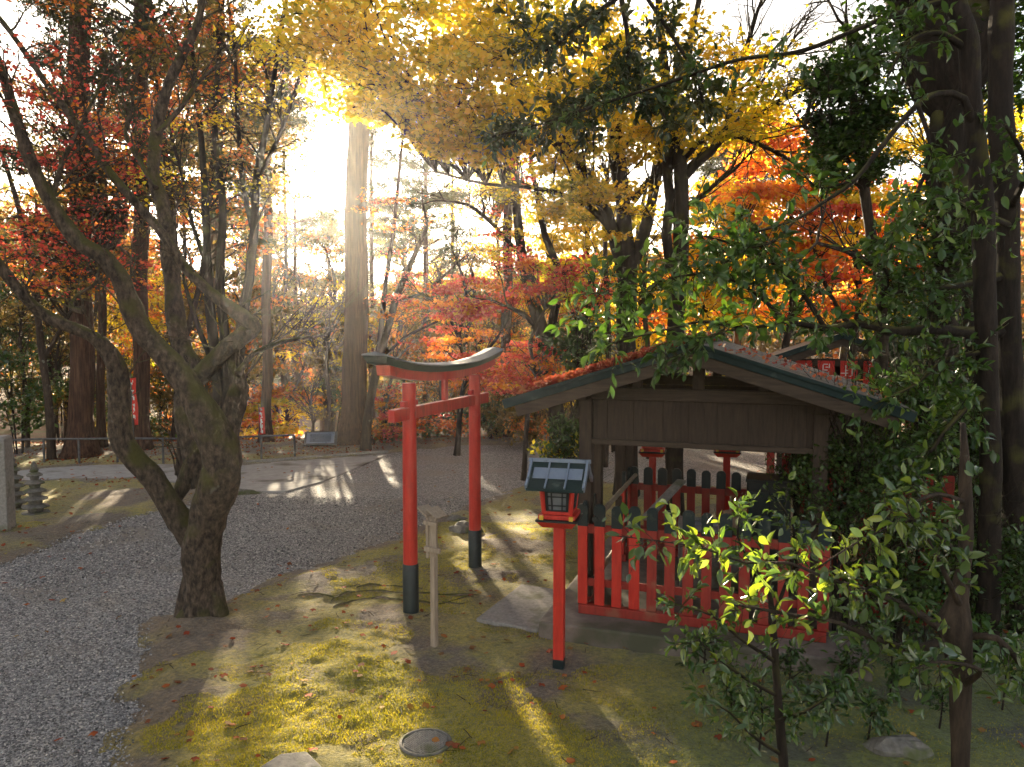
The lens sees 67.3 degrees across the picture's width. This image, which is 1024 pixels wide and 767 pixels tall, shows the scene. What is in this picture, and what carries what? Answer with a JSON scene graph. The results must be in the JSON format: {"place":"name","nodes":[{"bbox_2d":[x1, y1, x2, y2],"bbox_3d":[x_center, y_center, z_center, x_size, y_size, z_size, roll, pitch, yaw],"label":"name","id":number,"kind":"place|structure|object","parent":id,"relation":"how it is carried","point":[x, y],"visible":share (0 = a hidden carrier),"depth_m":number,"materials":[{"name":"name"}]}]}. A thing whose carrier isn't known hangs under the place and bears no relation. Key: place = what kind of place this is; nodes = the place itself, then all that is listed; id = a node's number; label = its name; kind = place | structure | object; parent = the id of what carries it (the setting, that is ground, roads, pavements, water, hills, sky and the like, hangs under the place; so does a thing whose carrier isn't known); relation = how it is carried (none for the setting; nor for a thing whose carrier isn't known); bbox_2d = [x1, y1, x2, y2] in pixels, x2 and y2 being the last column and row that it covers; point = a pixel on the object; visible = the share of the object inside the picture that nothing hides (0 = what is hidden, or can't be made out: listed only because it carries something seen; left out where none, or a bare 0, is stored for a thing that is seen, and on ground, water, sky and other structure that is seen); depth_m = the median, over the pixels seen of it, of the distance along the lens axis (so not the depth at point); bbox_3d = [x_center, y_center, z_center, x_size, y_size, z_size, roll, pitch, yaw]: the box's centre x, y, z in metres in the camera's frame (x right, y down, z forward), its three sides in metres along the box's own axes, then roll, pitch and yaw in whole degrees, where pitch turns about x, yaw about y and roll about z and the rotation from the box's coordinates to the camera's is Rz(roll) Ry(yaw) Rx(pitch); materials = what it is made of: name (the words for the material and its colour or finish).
{"place":"outdoors","nodes":[
{"label":"outdoors","id":0,"kind":"place"},
{"bbox_2d":[17,454,386,492],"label":"paved path","id":1,"kind":"structure","parent":0,"point":[272,477],"depth_m":15.36,"materials":[{"name":"grey stone"}]},
{"bbox_2d":[6,0,316,475],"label":"olive tree","id":2,"kind":"object","parent":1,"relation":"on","point":[271,171],"visible":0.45,"depth_m":14.71,"materials":[{"name":"brown plant"}]},
{"bbox_2d":[0,444,781,766],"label":"gravel path","id":3,"kind":"structure","parent":0,"point":[382,478],"depth_m":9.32,"materials":[{"name":"grey gravel"}]},
{"bbox_2d":[1,464,1023,764],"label":"fallen leaves","id":4,"kind":"object","parent":3,"relation":"on","point":[455,744],"depth_m":6.15,"materials":[{"name":"brown plant"}]},
{"bbox_2d":[0,422,1023,766],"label":"moss ground","id":5,"kind":"structure","parent":0,"point":[248,618],"depth_m":6.24,"materials":[{"name":"green plant"}]},
{"bbox_2d":[0,435,15,530],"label":"stone pillar","id":6,"kind":"structure","parent":5,"relation":"on","point":[7,507],"depth_m":10.71,"materials":[{"name":"grey stone"}]},
{"bbox_2d":[21,461,50,514],"bbox_3d":[-7.311,1.626,11.789,0.380,0.877,0.380,-3,5,-40],"label":"stone pagoda","id":7,"kind":"object","parent":5,"relation":"on","point":[35,498],"visible":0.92,"depth_m":11.72,"materials":[{"name":"grey stone"}]},
{"bbox_2d":[0,0,372,617],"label":"twisted maple","id":8,"kind":"object","parent":5,"relation":"on","point":[207,427],"visible":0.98,"depth_m":7.25,"materials":[{"name":"brown plant"}]},
{"bbox_2d":[399,728,451,756],"bbox_3d":[-0.585,2.457,5.214,0.356,0.074,0.356,-1,4,-8],"label":"manhole cover","id":9,"kind":"object","parent":5,"relation":"on","point":[418,743],"visible":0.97,"depth_m":5.20,"materials":[{"name":"stone"}]},
{"bbox_2d":[361,347,503,613],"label":"torii gate","id":10,"kind":"structure","parent":5,"relation":"on","point":[409,412],"depth_m":7.54,"materials":[{"name":"paint"}]},
{"bbox_2d":[417,504,447,646],"bbox_3d":[-0.698,1.765,6.759,0.230,1.376,0.150,3,5,35],"label":"wooden sign post","id":11,"kind":"object","parent":5,"relation":"on","point":[431,548],"visible":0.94,"depth_m":6.74,"materials":[{"name":"beige wood"}]},
{"bbox_2d":[1,521,1023,766],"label":"moss blades","id":12,"kind":"object","parent":5,"relation":"on","point":[339,721],"visible":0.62,"depth_m":5.60,"materials":[{"name":"green plant"}]},
{"bbox_2d":[476,584,552,632],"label":"stone slab","id":13,"kind":"structure","parent":5,"relation":"on","point":[525,607],"depth_m":7.58,"materials":[{"name":"grey stone"}]},
{"bbox_2d":[524,457,592,669],"bbox_3d":[0.389,1.541,6.321,0.510,1.861,0.493,1,4,14],"label":"post lantern","id":14,"kind":"object","parent":5,"relation":"on","point":[559,484],"visible":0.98,"depth_m":6.20,"materials":[{"name":"paint"}]},
{"bbox_2d":[720,658,805,750],"bbox_3d":[1.657,2.157,5.050,0.539,0.608,0.525,2,4,30],"label":"seedling","id":15,"kind":"object","parent":5,"relation":"on","point":[758,698],"visible":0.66,"depth_m":5.03,"materials":[{"name":"green plant"}]},
{"bbox_2d":[784,666,859,746],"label":"seedling","id":16,"kind":"object","parent":5,"relation":"on","point":[810,697],"visible":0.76,"depth_m":5.05,"materials":[{"name":"green plant"}]},
{"bbox_2d":[766,331,926,472],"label":"shrine building","id":17,"kind":"structure","parent":5,"relation":"on","point":[800,352],"depth_m":13.14,"materials":[{"name":"red wood"}]},
{"bbox_2d":[851,686,897,739],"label":"seedling","id":18,"kind":"object","parent":5,"relation":"on","point":[870,702],"visible":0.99,"depth_m":5.11,"materials":[{"name":"green plant"}]},
{"bbox_2d":[853,606,928,711],"bbox_3d":[2.804,2.023,5.635,0.472,0.756,0.523,0,4,0],"label":"seedling","id":19,"kind":"object","parent":5,"relation":"on","point":[895,676],"visible":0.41,"depth_m":5.62,"materials":[{"name":"green plant"}]},
{"bbox_2d":[862,734,933,760],"bbox_3d":[2.531,2.403,5.075,0.478,0.163,0.273,0,4,0],"label":"rock","id":20,"kind":"object","parent":5,"relation":"on","point":[908,746],"visible":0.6,"depth_m":5.02,"materials":[{"name":"stone"}]},
{"bbox_2d":[972,614,1023,709],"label":"seedling","id":21,"kind":"object","parent":5,"relation":"on","point":[988,645],"visible":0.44,"depth_m":5.50,"materials":[{"name":"green plant"}]},
{"bbox_2d":[0,317,1023,474],"bbox_3d":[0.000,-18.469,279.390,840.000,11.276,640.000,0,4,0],"label":"ground","id":22,"kind":"structure","parent":0,"point":[38,433],"depth_m":47.42,"materials":[{"name":"brown soil"}]},
{"bbox_2d":[0,280,56,446],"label":"thin tree","id":23,"kind":"object","parent":22,"relation":"on","point":[20,334],"visible":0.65,"depth_m":18.44,"materials":[{"name":"brown plant"}]},
{"bbox_2d":[0,315,69,453],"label":"shrub","id":24,"kind":"object","parent":22,"relation":"on","point":[9,358],"visible":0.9,"depth_m":17.46,"materials":[{"name":"green plant"}]},
{"bbox_2d":[5,305,97,442],"bbox_3d":[-11.923,-0.234,20.071,2.561,3.863,2.277,0,4,0],"label":"shrub","id":25,"kind":"object","parent":22,"relation":"on","point":[59,372],"visible":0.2,"depth_m":19.81,"materials":[{"name":"green plant"}]},
{"bbox_2d":[0,189,128,440],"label":"olive tree","id":26,"kind":"object","parent":22,"relation":"on","point":[39,274],"visible":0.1,"depth_m":25.95,"materials":[{"name":"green plant"}]},
{"bbox_2d":[1,22,154,447],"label":"cedar tree","id":27,"kind":"object","parent":22,"relation":"on","point":[101,430],"visible":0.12,"depth_m":18.51,"materials":[{"name":"brown plant"}]},
{"bbox_2d":[0,9,167,429],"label":"olive tree","id":28,"kind":"object","parent":22,"relation":"on","point":[116,256],"visible":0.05,"depth_m":23.46,"materials":[{"name":"brown plant"}]},
{"bbox_2d":[0,0,181,459],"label":"cedar tree","id":29,"kind":"object","parent":22,"relation":"on","point":[80,417],"visible":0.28,"depth_m":16.96,"materials":[{"name":"brown plant"}]},
{"bbox_2d":[0,41,186,459],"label":"red maple","id":30,"kind":"object","parent":22,"relation":"on","point":[71,274],"visible":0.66,"depth_m":13.71,"materials":[{"name":"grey plant"}]},
{"bbox_2d":[42,0,244,449],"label":"cedar tree","id":31,"kind":"object","parent":22,"relation":"on","point":[141,375],"visible":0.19,"depth_m":17.99,"materials":[{"name":"brown plant"}]},
{"bbox_2d":[63,231,250,434],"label":"olive tree","id":32,"kind":"object","parent":22,"relation":"on","point":[154,303],"visible":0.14,"depth_m":22.09,"materials":[{"name":"yellow plant"}]},
{"bbox_2d":[149,363,176,440],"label":"shrub","id":33,"kind":"object","parent":22,"relation":"on","point":[159,400],"visible":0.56,"depth_m":20.85,"materials":[{"name":"green plant"}]},
{"bbox_2d":[92,35,246,344],"bbox_3d":[-10.865,-4.239,24.600,5.057,13.348,5.578,0,4,0],"label":"olive tree","id":34,"kind":"object","parent":22,"relation":"on","point":[183,224],"visible":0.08,"depth_m":24.28,"materials":[{"name":"brown plant"}]},
{"bbox_2d":[109,0,288,397],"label":"cedar tree","id":35,"kind":"object","parent":22,"relation":"on","point":[214,245],"visible":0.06,"depth_m":23.34,"materials":[{"name":"brown plant"}]},
{"bbox_2d":[105,0,327,408],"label":"many stemmed tree","id":36,"kind":"object","parent":22,"relation":"on","point":[252,211],"visible":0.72,"depth_m":12.26,"materials":[{"name":"brown plant"}]},
{"bbox_2d":[157,248,307,439],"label":"olive tree","id":37,"kind":"object","parent":22,"relation":"on","point":[277,306],"visible":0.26,"depth_m":25.55,"materials":[{"name":"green plant"}]},
{"bbox_2d":[194,51,311,426],"bbox_3d":[-10.246,-4.674,29.805,5.072,15.893,5.511,0,4,0],"label":"olive tree","id":38,"kind":"object","parent":22,"relation":"on","point":[280,214],"visible":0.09,"depth_m":29.83,"materials":[{"name":"brown plant"}]},
{"bbox_2d":[183,5,344,441],"bbox_3d":[-6.022,-3.815,19.499,4.310,10.887,4.242,3,5,41],"label":"cedar tree","id":39,"kind":"object","parent":22,"relation":"on","point":[267,375],"visible":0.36,"depth_m":19.49,"materials":[{"name":"brown plant"}]},
{"bbox_2d":[229,29,335,425],"bbox_3d":[-9.472,-5.539,31.327,4.751,17.857,6.039,0,4,0],"label":"olive tree","id":40,"kind":"object","parent":22,"relation":"on","point":[309,130],"visible":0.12,"depth_m":31.65,"materials":[{"name":"yellow plant"}]},
{"bbox_2d":[230,245,342,432],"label":"olive tree","id":41,"kind":"object","parent":22,"relation":"on","point":[289,294],"visible":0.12,"depth_m":32.96,"materials":[{"name":"yellow plant"}]},
{"bbox_2d":[240,343,340,438],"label":"orange maple","id":42,"kind":"object","parent":22,"relation":"on","point":[251,414],"visible":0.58,"depth_m":23.79,"materials":[{"name":"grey plant"}]},
{"bbox_2d":[259,183,341,434],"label":"pine tree","id":43,"kind":"object","parent":22,"relation":"on","point":[300,224],"visible":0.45,"depth_m":32.60,"materials":[{"name":"yellow plant"}]},
{"bbox_2d":[295,303,343,430],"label":"thin tree","id":44,"kind":"object","parent":22,"relation":"on","point":[327,347],"visible":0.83,"depth_m":22.96,"materials":[{"name":"brown plant"}]},
{"bbox_2d":[278,203,374,430],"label":"olive tree","id":45,"kind":"object","parent":22,"relation":"on","point":[325,236],"visible":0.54,"depth_m":32.74,"materials":[{"name":"yellow plant"}]},
{"bbox_2d":[291,346,370,430],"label":"shrub","id":46,"kind":"object","parent":22,"relation":"on","point":[333,390],"visible":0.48,"depth_m":26.84,"materials":[{"name":"yellow plant"}]},
{"bbox_2d":[276,245,398,430],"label":"olive tree","id":47,"kind":"object","parent":22,"relation":"on","point":[334,359],"visible":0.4,"depth_m":27.42,"materials":[{"name":"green plant"}]},
{"bbox_2d":[319,124,419,428],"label":"pine tree","id":48,"kind":"object","parent":22,"relation":"on","point":[377,160],"visible":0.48,"depth_m":29.52,"materials":[{"name":"plant"}]},
{"bbox_2d":[310,0,452,445],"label":"cedar tree","id":49,"kind":"object","parent":22,"relation":"on","point":[354,368],"visible":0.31,"depth_m":18.96,"materials":[{"name":"brown plant"}]},
{"bbox_2d":[367,209,448,380],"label":"olive tree","id":50,"kind":"object","parent":22,"relation":"on","point":[397,257],"visible":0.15,"depth_m":41.12,"materials":[{"name":"yellow plant"}]},
{"bbox_2d":[367,241,464,382],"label":"olive tree","id":51,"kind":"object","parent":22,"relation":"on","point":[406,355],"visible":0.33,"depth_m":29.27,"materials":[{"name":"grey plant"}]},
{"bbox_2d":[366,320,468,442],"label":"orange maple","id":52,"kind":"object","parent":22,"relation":"on","point":[388,391],"visible":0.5,"depth_m":19.12,"materials":[{"name":"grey plant"}]},
{"bbox_2d":[343,134,497,450],"bbox_3d":[-2.162,-2.921,18.114,3.558,9.207,2.880,-2,4,-24],"label":"leaning maple","id":53,"kind":"object","parent":22,"relation":"on","point":[394,302],"visible":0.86,"depth_m":17.85,"materials":[{"name":"orange plant"}]},
{"bbox_2d":[368,130,484,435],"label":"pine tree","id":54,"kind":"object","parent":22,"relation":"on","point":[412,167],"visible":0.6,"depth_m":30.02,"materials":[{"name":"plant"}]},
{"bbox_2d":[421,166,490,432],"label":"pine tree","id":55,"kind":"object","parent":22,"relation":"on","point":[452,272],"visible":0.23,"depth_m":37.37,"materials":[{"name":"plant"}]},
{"bbox_2d":[13,422,903,482],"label":"leaf litter","id":56,"kind":"object","parent":22,"relation":"on","point":[255,446],"visible":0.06,"depth_m":18.25,"materials":[{"name":"brown plant"}]},
{"bbox_2d":[383,210,537,455],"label":"red maple","id":57,"kind":"object","parent":22,"relation":"on","point":[463,311],"visible":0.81,"depth_m":17.26,"materials":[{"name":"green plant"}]},
{"bbox_2d":[408,252,529,434],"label":"tree","id":58,"kind":"object","parent":22,"relation":"on","point":[480,346],"visible":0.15,"depth_m":31.57,"materials":[{"name":"orange plant"}]},
{"bbox_2d":[431,163,544,434],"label":"olive tree","id":59,"kind":"object","parent":22,"relation":"on","point":[495,244],"visible":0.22,"depth_m":35.01,"materials":[{"name":"yellow plant"}]},
{"bbox_2d":[466,386,515,439],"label":"shrub","id":60,"kind":"object","parent":22,"relation":"on","point":[488,417],"visible":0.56,"depth_m":19.78,"materials":[{"name":"green plant"}]},
{"bbox_2d":[403,144,616,440],"bbox_3d":[0.392,-2.037,15.153,4.644,7.840,3.006,2,4,30],"label":"forked maple","id":61,"kind":"object","parent":22,"relation":"on","point":[517,231],"visible":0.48,"depth_m":15.26,"materials":[{"name":"brown plant"}]},
{"bbox_2d":[453,58,566,437],"bbox_3d":[0.267,-3.582,20.425,3.820,10.351,4.025,2,4,27],"label":"cedar tree","id":62,"kind":"object","parent":22,"relation":"on","point":[508,212],"visible":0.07,"depth_m":20.29,"materials":[{"name":"brown plant"}]},
{"bbox_2d":[183,0,837,496],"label":"yellow maple","id":63,"kind":"object","parent":22,"relation":"on","point":[435,118],"visible":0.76,"depth_m":10.06,"materials":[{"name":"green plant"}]},
{"bbox_2d":[0,182,1023,421],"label":"distant woodland","id":64,"kind":"object","parent":22,"relation":"on","point":[773,345],"visible":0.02,"depth_m":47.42,"materials":[{"name":"orange plant"}]},
{"bbox_2d":[492,394,548,449],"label":"shrub","id":65,"kind":"object","parent":22,"relation":"on","point":[516,423],"visible":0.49,"depth_m":18.71,"materials":[{"name":"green plant"}]},
{"bbox_2d":[466,234,596,433],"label":"maple","id":66,"kind":"object","parent":22,"relation":"on","point":[496,321],"visible":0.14,"depth_m":29.44,"materials":[{"name":"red plant"}]},
{"bbox_2d":[480,239,599,480],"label":"red maple","id":67,"kind":"object","parent":22,"relation":"on","point":[522,379],"visible":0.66,"depth_m":14.39,"materials":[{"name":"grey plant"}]},
{"bbox_2d":[516,349,615,495],"bbox_3d":[0.726,0.829,11.127,1.471,2.660,1.552,-1,4,-21],"label":"shrub","id":68,"kind":"object","parent":22,"relation":"on","point":[560,444],"visible":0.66,"depth_m":10.89,"materials":[{"name":"green plant"}]},
{"bbox_2d":[528,259,633,506],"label":"maple","id":69,"kind":"object","parent":22,"relation":"on","point":[576,347],"visible":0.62,"depth_m":11.84,"materials":[{"name":"green plant"}]},
{"bbox_2d":[514,169,659,342],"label":"yellow maple","id":70,"kind":"object","parent":22,"relation":"on","point":[574,234],"visible":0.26,"depth_m":21.37,"materials":[{"name":"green plant"}]},
{"bbox_2d":[557,133,646,467],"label":"thin tree","id":71,"kind":"object","parent":22,"relation":"on","point":[605,243],"visible":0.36,"depth_m":15.84,"materials":[{"name":"brown plant"}]},
{"bbox_2d":[575,166,711,350],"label":"yellow maple","id":72,"kind":"object","parent":22,"relation":"on","point":[655,323],"visible":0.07,"depth_m":25.32,"materials":[{"name":"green plant"}]},
{"bbox_2d":[502,336,917,681],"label":"wooden pavilion","id":73,"kind":"structure","parent":22,"relation":"on","point":[733,408],"depth_m":6.81,"materials":[{"name":"wood"}]},
{"bbox_2d":[631,466,748,556],"bbox_3d":[2.221,1.498,8.820,1.751,1.035,0.085,1,4,19],"label":"picket fence","id":74,"kind":"object","parent":73,"relation":"on","point":[705,489],"visible":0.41,"depth_m":8.86,"materials":[{"name":"paint"}]},
{"bbox_2d":[577,503,831,642],"bbox_3d":[1.634,1.631,6.784,2.168,1.034,0.085,1,4,19],"label":"picket fence","id":75,"kind":"object","parent":73,"relation":"on","point":[599,582],"visible":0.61,"depth_m":6.84,"materials":[{"name":"paint"}]},
{"bbox_2d":[510,332,900,402],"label":"leaves on roof","id":76,"kind":"object","parent":73,"relation":"on","point":[578,372],"visible":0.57,"depth_m":6.74,"materials":[{"name":"red plant"}]},
{"bbox_2d":[678,516,738,590],"bbox_3d":[2.055,1.751,7.971,0.660,0.642,0.444,1,4,13],"label":"stone basin","id":77,"kind":"object","parent":73,"relation":"on","point":[715,570],"visible":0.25,"depth_m":7.77,"materials":[{"name":"grey stone"}]},
{"bbox_2d":[746,472,794,591],"bbox_3d":[2.626,1.513,7.864,0.460,1.130,0.420,1,4,19],"label":"offering cabinet","id":78,"kind":"object","parent":73,"relation":"on","point":[759,506],"visible":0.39,"depth_m":7.68,"materials":[{"name":"green paint"}]},
{"bbox_2d":[827,468,954,625],"bbox_3d":[3.510,1.510,7.268,1.126,1.413,0.085,2,4,33],"label":"picket fence","id":79,"kind":"object","parent":73,"relation":"on","point":[950,478],"visible":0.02,"depth_m":7.08,"materials":[{"name":"paint"}]},
{"bbox_2d":[635,150,812,335],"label":"yellow maple","id":80,"kind":"object","parent":22,"relation":"on","point":[711,303],"visible":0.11,"depth_m":19.35,"materials":[{"name":"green plant"}]},
{"bbox_2d":[472,0,976,503],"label":"evergreen tree","id":81,"kind":"object","parent":22,"relation":"on","point":[650,102],"visible":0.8,"depth_m":8.43,"materials":[{"name":"green plant"}]},
{"bbox_2d":[685,99,786,344],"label":"maple tree","id":82,"kind":"object","parent":22,"relation":"on","point":[714,167],"visible":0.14,"depth_m":26.16,"materials":[{"name":"plant"}]},
{"bbox_2d":[474,0,1011,656],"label":"evergreen tree","id":83,"kind":"object","parent":22,"relation":"on","point":[984,428],"visible":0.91,"depth_m":6.01,"materials":[{"name":"green plant"}]},
{"bbox_2d":[654,471,844,766],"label":"camellia sapling","id":84,"kind":"object","parent":22,"relation":"on","point":[780,719],"visible":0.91,"depth_m":3.90,"materials":[{"name":"green plant"}]},
{"bbox_2d":[625,0,888,515],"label":"maple","id":85,"kind":"object","parent":22,"relation":"on","point":[677,202],"visible":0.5,"depth_m":11.26,"materials":[{"name":"brown plant"}]},
{"bbox_2d":[543,0,1023,634],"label":"evergreen tree","id":86,"kind":"object","parent":22,"relation":"on","point":[1005,146],"visible":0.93,"depth_m":5.87,"materials":[{"name":"green plant"}]},
{"bbox_2d":[690,108,883,348],"bbox_3d":[6.357,-2.329,17.804,4.581,8.008,4.241,-2,4,-33],"label":"maple","id":87,"kind":"object","parent":22,"relation":"on","point":[768,191],"visible":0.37,"depth_m":17.28,"materials":[{"name":"orange plant"}]},
{"bbox_2d":[737,336,878,583],"bbox_3d":[2.967,0.897,7.971,1.304,2.936,1.323,3,5,36],"label":"shrub","id":88,"kind":"object","parent":22,"relation":"on","point":[790,465],"visible":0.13,"depth_m":7.88,"materials":[{"name":"green plant"}]},
{"bbox_2d":[602,423,1023,766],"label":"camellia sapling","id":89,"kind":"object","parent":22,"relation":"on","point":[951,624],"visible":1,"depth_m":3.30,"materials":[{"name":"green plant"}]},
{"bbox_2d":[718,169,907,358],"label":"orange maple","id":90,"kind":"object","parent":22,"relation":"on","point":[829,322],"visible":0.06,"depth_m":23.74,"materials":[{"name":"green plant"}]},
{"bbox_2d":[729,0,923,551],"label":"ivy covered tree","id":91,"kind":"object","parent":22,"relation":"on","point":[860,126],"visible":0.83,"depth_m":9.15,"materials":[{"name":"green plant"}]},
{"bbox_2d":[777,153,930,358],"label":"orange maple","id":92,"kind":"object","parent":22,"relation":"on","point":[845,274],"visible":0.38,"depth_m":16.59,"materials":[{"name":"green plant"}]},
{"bbox_2d":[748,313,973,630],"bbox_3d":[2.921,0.914,6.581,1.586,3.085,1.845,-2,4,-29],"label":"shrub","id":93,"kind":"object","parent":22,"relation":"on","point":[848,461],"visible":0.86,"depth_m":6.49,"materials":[{"name":"green plant"}]},
{"bbox_2d":[833,271,976,572],"bbox_3d":[3.812,0.655,7.390,1.522,3.495,1.796,-2,4,-27],"label":"shrub","id":94,"kind":"object","parent":22,"relation":"on","point":[924,389],"visible":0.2,"depth_m":7.28,"materials":[{"name":"green plant"}]},
{"bbox_2d":[797,391,1022,642],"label":"shrub","id":95,"kind":"object","parent":22,"relation":"on","point":[906,572],"visible":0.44,"depth_m":6.58,"materials":[{"name":"green plant"}]},
{"bbox_2d":[841,0,1023,570],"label":"burled tree","id":96,"kind":"object","parent":22,"relation":"on","point":[941,112],"visible":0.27,"depth_m":8.30,"materials":[{"name":"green plant"}]},
{"bbox_2d":[850,34,1023,280],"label":"yellow maple","id":97,"kind":"object","parent":22,"relation":"on","point":[899,144],"visible":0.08,"depth_m":19.41,"materials":[{"name":"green plant"}]},
{"bbox_2d":[880,292,1002,573],"bbox_3d":[4.614,0.635,7.859,1.618,3.474,1.774,-1,4,-14],"label":"shrub","id":98,"kind":"object","parent":22,"relation":"on","point":[972,450],"visible":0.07,"depth_m":7.74,"materials":[{"name":"green plant"}]},
{"bbox_2d":[895,419,1023,651],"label":"shrub","id":99,"kind":"object","parent":22,"relation":"on","point":[1014,546],"visible":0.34,"depth_m":6.36,"materials":[{"name":"green plant"}]},
{"bbox_2d":[0,0,1023,298],"label":"sky","id":100,"kind":"structure","parent":0,"point":[332,192],"materials":[{"name":"white"}]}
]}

